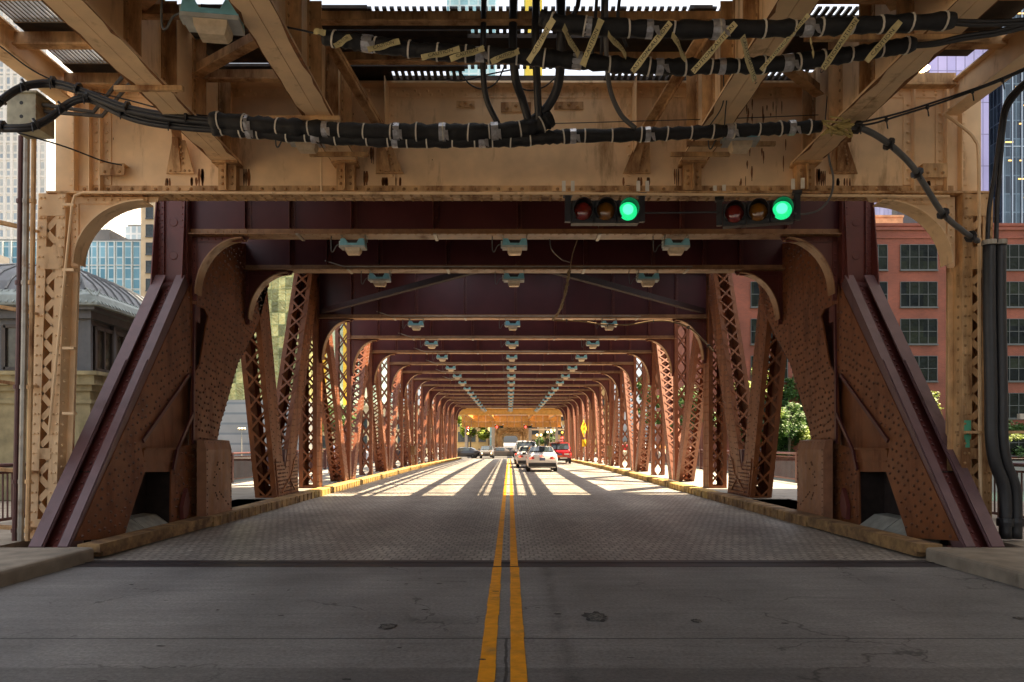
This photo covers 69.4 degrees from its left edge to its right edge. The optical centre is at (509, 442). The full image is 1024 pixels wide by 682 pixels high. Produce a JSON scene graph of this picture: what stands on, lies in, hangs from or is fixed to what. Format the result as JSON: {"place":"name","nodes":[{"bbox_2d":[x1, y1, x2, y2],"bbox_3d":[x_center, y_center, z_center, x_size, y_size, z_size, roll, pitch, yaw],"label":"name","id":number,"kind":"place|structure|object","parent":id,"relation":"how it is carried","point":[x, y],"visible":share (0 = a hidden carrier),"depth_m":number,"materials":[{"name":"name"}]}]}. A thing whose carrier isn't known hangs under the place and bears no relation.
{"place":"outdoors","nodes":[
{"label":"outdoors","id":0,"kind":"place"},
{"bbox_2d":[0,501,83,563],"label":"pavement","id":1,"kind":"structure","parent":0,"point":[10,550],"depth_m":10.85,"materials":[{"name":"concrete"}]},
{"bbox_2d":[0,462,25,521],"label":"railing","id":2,"kind":"object","parent":1,"relation":"on","point":[5,465],"visible":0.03,"depth_m":13.54,"materials":[{"name":"metal"}]},
{"bbox_2d":[11,135,23,540],"bbox_3d":[-7.553,-1.595,11.350,0.184,6.211,0.100,0,0,0],"label":"wall pipe","id":3,"kind":"object","parent":1,"relation":"on","point":[14,481],"depth_m":11.32,"materials":[{"name":"metal"}]},
{"bbox_2d":[17,138,29,540],"bbox_3d":[-7.455,-1.595,11.350,0.193,6.212,0.100,0,0,0],"label":"wall pipe","id":4,"kind":"object","parent":1,"relation":"on","point":[24,337],"depth_m":11.32,"materials":[{"name":"metal"}]},
{"bbox_2d":[24,139,36,540],"bbox_3d":[-7.353,-1.595,11.350,0.184,6.211,0.100,0,0,0],"label":"wall pipe","id":5,"kind":"object","parent":1,"relation":"on","point":[30,385],"depth_m":11.32,"materials":[{"name":"metal"}]},
{"bbox_2d":[232,457,438,507],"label":"bridge pavement","id":6,"kind":"structure","parent":0,"point":[243,492],"depth_m":25.70,"materials":[{"name":"concrete"}]},
{"bbox_2d":[232,448,426,482],"bbox_3d":[-10.500,1.141,56.165,0.140,1.522,73.670,0,0,0],"label":"railing","id":7,"kind":"object","parent":6,"relation":"on","point":[246,464],"visible":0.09,"depth_m":29.64,"materials":[{"name":"metal"}]},
{"bbox_2d":[323,322,391,404],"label":"building","id":8,"kind":"structure","parent":0,"point":[343,366],"depth_m":121.00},
{"bbox_2d":[322,405,427,454],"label":"stone lowrise","id":9,"kind":"structure","parent":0,"point":[365,424],"depth_m":116.00,"materials":[{"name":"beige stone"}]},
{"bbox_2d":[94,459,925,559],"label":"bridge roadway","id":10,"kind":"structure","parent":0,"point":[450,510],"depth_m":14.79,"materials":[{"name":"metal"}]},
{"bbox_2d":[477,459,526,681],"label":"road marking","id":11,"kind":"object","parent":10,"relation":"on","point":[487,670],"visible":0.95,"depth_m":7.25,"materials":[{"name":"yellow paint"}]},
{"bbox_2d":[73,560,946,566],"bbox_3d":[0.000,1.844,10.380,12.540,0.312,0.560,0,0,0],"label":"expansion joint","id":12,"kind":"object","parent":10,"relation":"on","point":[506,563],"visible":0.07,"depth_m":10.37,"materials":[{"name":"metal"}]},
{"bbox_2d":[28,201,1004,556],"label":"bascule bridge","id":13,"kind":"structure","parent":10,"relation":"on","point":[150,461],"depth_m":17.95,"materials":[{"name":"red paint"}]},
{"bbox_2d":[331,235,367,255],"bbox_3d":[-3.267,-3.991,15.004,0.724,0.390,0.370,0,0,0],"label":"bridge lamp","id":14,"kind":"object","parent":13,"relation":"hanging from","point":[354,247],"visible":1,"depth_m":14.85,"materials":[{"name":"metal"}]},
{"bbox_2d":[361,270,391,286],"bbox_3d":[-3.267,-3.991,18.044,0.724,0.390,0.370,0,0,0],"label":"bridge lamp","id":15,"kind":"object","parent":13,"relation":"hanging from","point":[380,280],"visible":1,"depth_m":17.89,"materials":[{"name":"metal"}]},
{"bbox_2d":[492,235,526,255],"bbox_3d":[-0.007,-3.991,15.004,0.724,0.390,0.370,0,0,0],"label":"bridge lamp","id":16,"kind":"object","parent":13,"relation":"hanging from","point":[514,247],"visible":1,"depth_m":14.84,"materials":[{"name":"metal"}]},
{"bbox_2d":[495,270,523,286],"bbox_3d":[-0.007,-3.991,18.044,0.724,0.390,0.370,0,0,0],"label":"bridge lamp","id":17,"kind":"object","parent":13,"relation":"hanging from","point":[513,280],"visible":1,"depth_m":17.88,"materials":[{"name":"metal"}]},
{"bbox_2d":[552,240,577,320],"bbox_3d":[1.438,-3.975,19.904,0.140,0.359,9.610,0,0,0],"label":"frayed cable","id":18,"kind":"object","parent":13,"relation":"attached to","point":[564,294],"visible":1,"depth_m":18.61,"materials":[{"name":"rubber"}]},
{"bbox_2d":[554,319,714,351],"bbox_3d":[4.131,-3.465,24.425,5.274,1.364,1.400,0,0,22],"label":"cable","id":19,"kind":"object","parent":13,"relation":"attached to","point":[688,328],"visible":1,"depth_m":24.78,"materials":[{"name":"rubber"}]},
{"bbox_2d":[628,270,658,286],"bbox_3d":[3.253,-3.991,18.044,0.724,0.390,0.370,0,0,0],"label":"bridge lamp","id":20,"kind":"object","parent":13,"relation":"hanging from","point":[646,280],"visible":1,"depth_m":17.89,"materials":[{"name":"plastic"}]},
{"bbox_2d":[652,235,689,255],"bbox_3d":[3.253,-3.991,15.004,0.724,0.390,0.370,0,0,0],"label":"bridge lamp","id":21,"kind":"object","parent":13,"relation":"hanging from","point":[675,247],"visible":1,"depth_m":14.85,"materials":[{"name":"plastic"}]},
{"bbox_2d":[513,446,530,467],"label":"sedan car","id":22,"kind":"object","parent":10,"relation":"on","point":[520,458],"visible":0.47,"depth_m":49.82,"materials":[{"name":"white paint"}]},
{"bbox_2d":[522,446,557,471],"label":"sedan car","id":23,"kind":"object","parent":10,"relation":"on","point":[541,456],"visible":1,"depth_m":42.45,"materials":[{"name":"white paint"}]},
{"bbox_2d":[548,440,571,463],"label":"minivan","id":24,"kind":"object","parent":10,"relation":"on","point":[562,448],"visible":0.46,"depth_m":62.61,"materials":[{"name":"red paint"}]},
{"bbox_2d":[0,567,1023,681],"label":"road","id":25,"kind":"structure","parent":0,"point":[844,624],"depth_m":6.87,"materials":[{"name":"asphalt"}]},
{"bbox_2d":[0,547,93,586],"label":"kerb","id":26,"kind":"structure","parent":25,"relation":"on","point":[22,569],"depth_m":9.55,"materials":[{"name":"concrete"}]},
{"bbox_2d":[926,547,1023,588],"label":"kerb","id":27,"kind":"structure","parent":25,"relation":"on","point":[1001,570],"depth_m":9.50,"materials":[{"name":"concrete"}]},
{"bbox_2d":[165,0,858,442],"label":"sky","id":28,"kind":"structure","parent":0,"point":[507,439],"materials":[{"name":"white"}]},
{"bbox_2d":[234,443,1023,491],"bbox_3d":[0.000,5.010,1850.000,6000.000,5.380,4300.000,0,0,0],"label":"ground","id":29,"kind":"structure","parent":0,"point":[514,444],"depth_m":93.50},
{"bbox_2d":[0,1,140,238],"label":"office tower","id":30,"kind":"structure","parent":29,"relation":"on","point":[45,160],"depth_m":170.00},
{"bbox_2d":[0,229,140,295],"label":"glass office","id":31,"kind":"structure","parent":29,"relation":"on","point":[113,256],"depth_m":130.00,"materials":[{"name":"glass"}]},
{"bbox_2d":[0,255,143,500],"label":"bridge house","id":32,"kind":"structure","parent":29,"relation":"on","point":[108,310],"depth_m":19.50,"materials":[{"name":"stone"}]},
{"bbox_2d":[1,324,28,370],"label":"window","id":33,"kind":"structure","parent":32,"relation":"in","point":[8,331],"depth_m":19.49,"materials":[{"name":"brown glass"}]},
{"bbox_2d":[93,326,113,372],"bbox_3d":[-11.080,-2.500,20.175,0.100,1.210,0.950,0,0,0],"label":"window","id":34,"kind":"structure","parent":32,"relation":"in","point":[103,339],"depth_m":20.14,"materials":[{"name":"brown glass"}]},
{"bbox_2d":[125,224,140,238],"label":"office block","id":35,"kind":"structure","parent":29,"relation":"on","point":[132,231],"depth_m":150.00,"materials":[{"name":"white glass"}]},
{"bbox_2d":[457,415,489,449],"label":"pale corner building","id":36,"kind":"structure","parent":29,"relation":"on","point":[477,443],"depth_m":165.00,"materials":[{"name":"beige concrete"}]},
{"bbox_2d":[447,0,541,445],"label":"skyscraper","id":37,"kind":"structure","parent":29,"relation":"on","point":[474,4],"depth_m":235.00,"materials":[{"name":"white glass"}]},
{"bbox_2d":[532,386,608,452],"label":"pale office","id":38,"kind":"structure","parent":29,"relation":"on","point":[534,433],"depth_m":170.00,"materials":[{"name":"beige glass"}]},
{"bbox_2d":[632,375,660,449],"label":"street tree","id":39,"kind":"object","parent":29,"relation":"on","point":[638,385],"visible":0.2,"depth_m":91.66,"materials":[{"name":"green plant"}]},
{"bbox_2d":[669,385,716,437],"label":"street tree","id":40,"kind":"object","parent":29,"relation":"on","point":[680,401],"visible":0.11,"depth_m":90.10,"materials":[{"name":"green plant"}]},
{"bbox_2d":[778,396,809,460],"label":"street tree","id":41,"kind":"object","parent":29,"relation":"on","point":[795,420],"visible":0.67,"depth_m":92.96,"materials":[{"name":"green plant"}]},
{"bbox_2d":[656,223,1023,459],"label":"brick warehouse","id":42,"kind":"structure","parent":29,"relation":"on","point":[912,275],"depth_m":96.00,"materials":[{"name":"red brick"}]},
{"bbox_2d":[750,281,759,307],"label":"window","id":43,"kind":"structure","parent":42,"relation":"in","point":[755,291],"depth_m":95.96,"materials":[{"name":"grey glass"}]},
{"bbox_2d":[782,375,808,445],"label":"ivy","id":44,"kind":"object","parent":42,"relation":"attached to","point":[791,394],"visible":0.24,"depth_m":95.69,"materials":[{"name":"green plant"}]},
{"bbox_2d":[877,244,888,270],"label":"window","id":45,"kind":"structure","parent":42,"relation":"in","point":[882,248],"depth_m":95.96,"materials":[{"name":"grey glass"}]},
{"bbox_2d":[900,319,938,344],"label":"window","id":46,"kind":"structure","parent":42,"relation":"in","point":[915,331],"depth_m":95.96,"materials":[{"name":"grey glass"}]},
{"bbox_2d":[900,281,938,307],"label":"window","id":47,"kind":"structure","parent":42,"relation":"in","point":[913,294],"depth_m":95.96,"materials":[{"name":"grey glass"}]},
{"bbox_2d":[900,244,938,270],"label":"window","id":48,"kind":"structure","parent":42,"relation":"in","point":[913,257],"depth_m":95.96,"materials":[{"name":"grey glass"}]},
{"bbox_2d":[914,356,938,381],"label":"window","id":49,"kind":"structure","parent":42,"relation":"in","point":[928,365],"depth_m":95.96,"materials":[{"name":"grey glass"}]},
{"bbox_2d":[1006,281,1023,307],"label":"window","id":50,"kind":"structure","parent":42,"relation":"in","point":[1014,289],"depth_m":95.96,"materials":[{"name":"grey glass"}]},
{"bbox_2d":[1006,244,1023,270],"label":"window","id":51,"kind":"structure","parent":42,"relation":"in","point":[1015,252],"depth_m":95.96,"materials":[{"name":"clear glass"}]},
{"bbox_2d":[1007,319,1023,344],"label":"window","id":52,"kind":"structure","parent":42,"relation":"in","point":[1015,327],"depth_m":95.96,"materials":[{"name":"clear glass"}]},
{"bbox_2d":[1008,420,1023,457],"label":"ivy","id":53,"kind":"object","parent":42,"relation":"attached to","point":[1018,427],"visible":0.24,"depth_m":95.70,"materials":[{"name":"green plant"}]},
{"bbox_2d":[1008,393,1023,419],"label":"window","id":54,"kind":"structure","parent":42,"relation":"in","point":[1015,400],"depth_m":95.96,"materials":[{"name":"clear glass"}]},
{"bbox_2d":[1008,356,1023,381],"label":"window","id":55,"kind":"structure","parent":42,"relation":"in","point":[1015,363],"depth_m":95.96,"materials":[{"name":"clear glass"}]},
{"bbox_2d":[875,215,903,222],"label":"brick block","id":56,"kind":"structure","parent":29,"relation":"on","point":[888,218],"depth_m":128.00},
{"bbox_2d":[989,9,1023,222],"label":"dark tower","id":57,"kind":"structure","parent":29,"relation":"on","point":[1011,209],"depth_m":145.00,"materials":[{"name":"blue glass"}]},
{"bbox_2d":[234,446,1023,458],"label":"cross street","id":58,"kind":"structure","parent":0,"point":[500,457],"depth_m":102.76,"materials":[{"name":"asphalt"}]},
{"bbox_2d":[457,447,479,457],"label":"sedan car","id":59,"kind":"object","parent":58,"relation":"on","point":[471,452],"visible":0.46,"depth_m":97.58,"materials":[{"name":"grey paint"}]},
{"bbox_2d":[459,408,561,447],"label":"elevated railway","id":60,"kind":"object","parent":58,"relation":"on","point":[514,420],"visible":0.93,"depth_m":117.00,"materials":[{"name":"orange paint"}]},
{"bbox_2d":[580,457,796,509],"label":"bridge pavement","id":61,"kind":"structure","parent":0,"point":[784,493],"depth_m":25.13,"materials":[{"name":"concrete"}]},
{"bbox_2d":[596,448,796,482],"bbox_3d":[10.850,1.141,56.165,0.140,1.522,73.670,0,0,0],"label":"railing","id":62,"kind":"object","parent":61,"relation":"on","point":[778,464],"visible":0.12,"depth_m":29.64,"materials":[{"name":"metal"}]},
{"bbox_2d":[874,50,988,222],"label":"lavender tower","id":63,"kind":"structure","parent":0,"point":[957,65],"depth_m":140.00,"materials":[{"name":"purple glass"}]},
{"bbox_2d":[942,501,1023,564],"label":"pavement","id":64,"kind":"structure","parent":0,"point":[1012,550],"depth_m":10.33,"materials":[{"name":"concrete"}]},
{"bbox_2d":[0,0,1023,538],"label":"elevated railway","id":65,"kind":"object","parent":64,"relation":"on","point":[270,64],"visible":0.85,"depth_m":11.70,"materials":[{"name":"beige paint"}]},
{"bbox_2d":[0,220,37,530],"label":"pipe bracket","id":66,"kind":"object","parent":65,"relation":"attached to","point":[12,225],"visible":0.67,"depth_m":11.40,"materials":[{"name":"metal"}]},
{"bbox_2d":[4,76,130,138],"bbox_3d":[-6.539,-5.124,11.075,1.722,0.988,0.510,0,0,0],"label":"junction box","id":67,"kind":"object","parent":65,"relation":"attached to","point":[24,107],"visible":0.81,"depth_m":10.96,"materials":[{"name":"grey"}]},
{"bbox_2d":[0,46,207,116],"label":"cable","id":68,"kind":"object","parent":65,"relation":"attached to","point":[91,90],"visible":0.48,"depth_m":10.14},
{"bbox_2d":[0,76,208,124],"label":"cable","id":69,"kind":"object","parent":65,"relation":"attached to","point":[125,107],"visible":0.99,"depth_m":9.97,"materials":[{"name":"black rubber"}]},
{"bbox_2d":[0,91,210,133],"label":"cable","id":70,"kind":"object","parent":65,"relation":"attached to","point":[50,117],"visible":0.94,"depth_m":10.01,"materials":[{"name":"black rubber"}]},
{"bbox_2d":[160,0,244,43],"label":"bridge lamp","id":71,"kind":"object","parent":65,"relation":"hanging from","point":[217,24],"visible":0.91,"depth_m":7.63,"materials":[{"name":"plastic"}]},
{"bbox_2d":[275,140,325,153],"bbox_3d":[-3.111,-4.496,10.986,0.724,0.390,0.370,0,0,-4],"label":"bridge lamp","id":72,"kind":"object","parent":65,"relation":"hanging from","point":[307,148],"visible":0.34,"depth_m":10.90,"materials":[{"name":"plastic"}]},
{"bbox_2d":[208,111,554,141],"bbox_3d":[-1.719,-4.247,9.990,4.672,0.454,0.269,0,0,0],"label":"cable bundle","id":73,"kind":"object","parent":65,"relation":"attached to","point":[419,131],"visible":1,"depth_m":9.91,"materials":[{"name":"black rubber"}]},
{"bbox_2d":[480,0,499,122],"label":"cable","id":74,"kind":"object","parent":65,"relation":"hanging from","point":[491,111],"visible":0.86,"depth_m":9.76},
{"bbox_2d":[435,65,554,90],"bbox_3d":[-0.176,-5.231,10.650,1.802,0.359,0.122,0,0,0],"label":"cable","id":75,"kind":"object","parent":65,"relation":"hanging from","point":[500,72],"visible":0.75,"depth_m":10.69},
{"bbox_2d":[210,119,822,148],"bbox_3d":[0.096,-4.197,10.091,8.300,0.420,0.230,0,0,0],"label":"cable bundle","id":76,"kind":"object","parent":65,"relation":"attached to","point":[779,128],"visible":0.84,"depth_m":10.03,"materials":[{"name":"black rubber"}]},
{"bbox_2d":[821,116,854,137],"bbox_3d":[4.408,-4.235,9.959,0.435,0.254,0.201,0,0,0],"label":"yellow rope knot","id":77,"kind":"object","parent":76,"relation":"attached to","point":[839,128],"visible":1,"depth_m":9.91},
{"bbox_2d":[509,0,530,119],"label":"cable","id":78,"kind":"object","parent":65,"relation":"hanging from","point":[515,77],"visible":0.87,"depth_m":9.63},
{"bbox_2d":[532,0,541,119],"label":"cable","id":79,"kind":"object","parent":65,"relation":"hanging from","point":[536,70],"visible":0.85,"depth_m":9.66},
{"bbox_2d":[523,0,565,119],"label":"cable","id":80,"kind":"object","parent":65,"relation":"hanging from","point":[549,103],"visible":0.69,"depth_m":9.72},
{"bbox_2d":[562,181,648,225],"bbox_3d":[1.497,-3.768,11.620,1.361,0.645,0.440,0,0,0],"label":"traffic signal","id":81,"kind":"object","parent":65,"relation":"attached to","point":[604,211],"visible":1,"depth_m":11.58,"materials":[{"name":"metal"}]},
{"bbox_2d":[321,29,917,76],"bbox_3d":[1.176,-4.199,7.992,6.412,0.514,0.212,0,0,0],"label":"cable bundle","id":82,"kind":"object","parent":65,"relation":"attached to","point":[618,64],"visible":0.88,"depth_m":7.93,"materials":[{"name":"black rubber"}]},
{"bbox_2d":[367,38,399,52],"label":"caution tape","id":83,"kind":"object","parent":82,"relation":"attached to","point":[385,45],"visible":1,"depth_m":7.85,"materials":[{"name":"yellow"}]},
{"bbox_2d":[421,46,459,60],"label":"caution tape","id":84,"kind":"object","parent":82,"relation":"attached to","point":[443,53],"visible":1,"depth_m":7.85,"materials":[{"name":"yellow"}]},
{"bbox_2d":[449,45,484,61],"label":"caution tape","id":85,"kind":"object","parent":82,"relation":"attached to","point":[466,53],"visible":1,"depth_m":7.86,"materials":[{"name":"yellow"}]},
{"bbox_2d":[490,49,519,63],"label":"caution tape","id":86,"kind":"object","parent":82,"relation":"attached to","point":[498,58],"visible":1,"depth_m":7.86,"materials":[{"name":"yellow"}]},
{"bbox_2d":[591,0,627,54],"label":"cable","id":87,"kind":"object","parent":82,"relation":"hanging from","point":[602,16],"visible":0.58,"depth_m":7.88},
{"bbox_2d":[916,26,1023,48],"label":"cable","id":88,"kind":"object","parent":82,"relation":"attached to","point":[972,36],"visible":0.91,"depth_m":7.98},
{"bbox_2d":[603,0,636,129],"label":"cable","id":89,"kind":"object","parent":65,"relation":"hanging from","point":[626,120],"visible":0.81,"depth_m":9.79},
{"bbox_2d":[555,114,817,123],"bbox_3d":[2.793,-4.898,11.200,4.546,0.166,0.014,0,0,0],"label":"cable","id":90,"kind":"object","parent":65,"relation":"attached to","point":[681,119],"visible":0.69,"depth_m":11.20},
{"bbox_2d":[708,136,759,153],"bbox_3d":[3.257,-4.435,10.851,0.724,0.390,0.370,0,0,4],"label":"bridge lamp","id":91,"kind":"object","parent":65,"relation":"hanging from","point":[740,145],"visible":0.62,"depth_m":10.71,"materials":[{"name":"plastic"}]},
{"bbox_2d":[538,9,957,39],"bbox_3d":[2.359,-4.159,7.388,4.160,0.330,0.216,0,0,0],"label":"cable bundle","id":92,"kind":"object","parent":65,"relation":"attached to","point":[682,29],"visible":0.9,"depth_m":7.33,"materials":[{"name":"black rubber"}]},
{"bbox_2d":[526,17,555,63],"bbox_3d":[0.313,-4.029,7.428,0.057,0.274,0.466,0,0,-31],"label":"caution tape","id":93,"kind":"object","parent":92,"relation":"attached to","point":[542,38],"visible":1,"depth_m":7.42,"materials":[{"name":"yellow"}]},
{"bbox_2d":[580,17,603,66],"bbox_3d":[0.824,-4.008,7.428,0.064,0.294,0.437,0,0,-21],"label":"caution tape","id":94,"kind":"object","parent":92,"relation":"attached to","point":[592,41],"visible":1,"depth_m":7.42,"materials":[{"name":"yellow"}]},
{"bbox_2d":[630,20,672,73],"bbox_3d":[1.414,-3.963,7.431,0.051,0.341,0.517,0,0,-39],"label":"caution tape","id":95,"kind":"object","parent":92,"relation":"attached to","point":[639,62],"visible":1,"depth_m":7.42,"materials":[{"name":"yellow"}]},
{"bbox_2d":[691,21,737,73],"bbox_3d":[2.048,-3.956,7.430,0.053,0.338,0.526,0,0,-40],"label":"caution tape","id":96,"kind":"object","parent":92,"relation":"attached to","point":[709,53],"visible":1,"depth_m":7.43,"materials":[{"name":"yellow"}]},
{"bbox_2d":[740,34,756,83],"bbox_3d":[2.397,-3.842,7.436,0.057,0.302,0.498,0,0,33],"label":"caution tape","id":97,"kind":"object","parent":92,"relation":"attached to","point":[743,40],"visible":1,"depth_m":7.43,"materials":[{"name":"yellow"}]},
{"bbox_2d":[760,13,809,71],"bbox_3d":[2.756,-4.007,7.428,0.040,0.382,0.535,0,0,-41],"label":"caution tape","id":98,"kind":"object","parent":92,"relation":"attached to","point":[784,43],"visible":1,"depth_m":7.43,"materials":[{"name":"yellow"}]},
{"bbox_2d":[820,17,858,72],"bbox_3d":[3.306,-3.986,7.435,0.061,0.351,0.446,0,0,-24],"label":"caution tape","id":99,"kind":"object","parent":92,"relation":"attached to","point":[840,43],"visible":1,"depth_m":7.41,"materials":[{"name":"yellow"}]},
{"bbox_2d":[865,19,901,62],"bbox_3d":[3.744,-4.023,7.431,0.061,0.238,0.422,0,0,-21],"label":"caution tape","id":100,"kind":"object","parent":92,"relation":"attached to","point":[888,35],"visible":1,"depth_m":7.41,"materials":[{"name":"yellow"}]},
{"bbox_2d":[956,17,1023,26],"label":"cable","id":101,"kind":"object","parent":92,"relation":"attached to","point":[1010,22],"visible":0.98,"depth_m":7.38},
{"bbox_2d":[713,178,804,228],"bbox_3d":[3.896,-3.754,11.620,1.361,0.645,0.440,0,0,15],"label":"traffic signal","id":102,"kind":"object","parent":65,"relation":"attached to","point":[760,212],"visible":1,"depth_m":11.56,"materials":[{"name":"metal"}]},
{"bbox_2d":[850,120,980,243],"bbox_3d":[6.011,-3.737,10.770,3.137,1.357,0.308,0,0,-29],"label":"cable","id":103,"kind":"object","parent":65,"relation":"attached to","point":[917,173],"visible":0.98,"depth_m":10.61,"materials":[{"name":"black rubber"}]},
{"bbox_2d":[827,68,1023,134],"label":"cable","id":104,"kind":"object","parent":65,"relation":"attached to","point":[971,91],"visible":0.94,"depth_m":9.78,"materials":[{"name":"rubber"}]},
{"bbox_2d":[981,239,1023,538],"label":"duct pipe","id":105,"kind":"object","parent":64,"relation":"on","point":[1010,521],"visible":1,"depth_m":11.26,"materials":[{"name":"black metal"}]},
{"bbox_2d":[985,80,1023,241],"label":"cable","id":106,"kind":"object","parent":105,"relation":"attached to","point":[1014,93],"visible":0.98,"depth_m":11.15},
{"bbox_2d":[992,462,1023,517],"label":"railing","id":107,"kind":"object","parent":64,"relation":"on","point":[1015,464],"visible":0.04,"depth_m":14.43,"materials":[{"name":"metal"}]},
{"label":"far pavement","id":108,"kind":"structure","parent":0,"visible":0},
{"bbox_2d":[141,202,154,296],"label":"stone building","id":109,"kind":"structure","parent":108,"relation":"on","point":[147,220],"depth_m":125.00,"materials":[{"name":"beige stone"}]},
{"bbox_2d":[218,273,312,455],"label":"gold glass building","id":110,"kind":"structure","parent":108,"relation":"on","point":[234,417],"depth_m":110.00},
{"bbox_2d":[457,416,489,446],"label":"street tree","id":111,"kind":"object","parent":108,"relation":"on","point":[483,434],"visible":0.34,"depth_m":137.59,"materials":[{"name":"green plant"}]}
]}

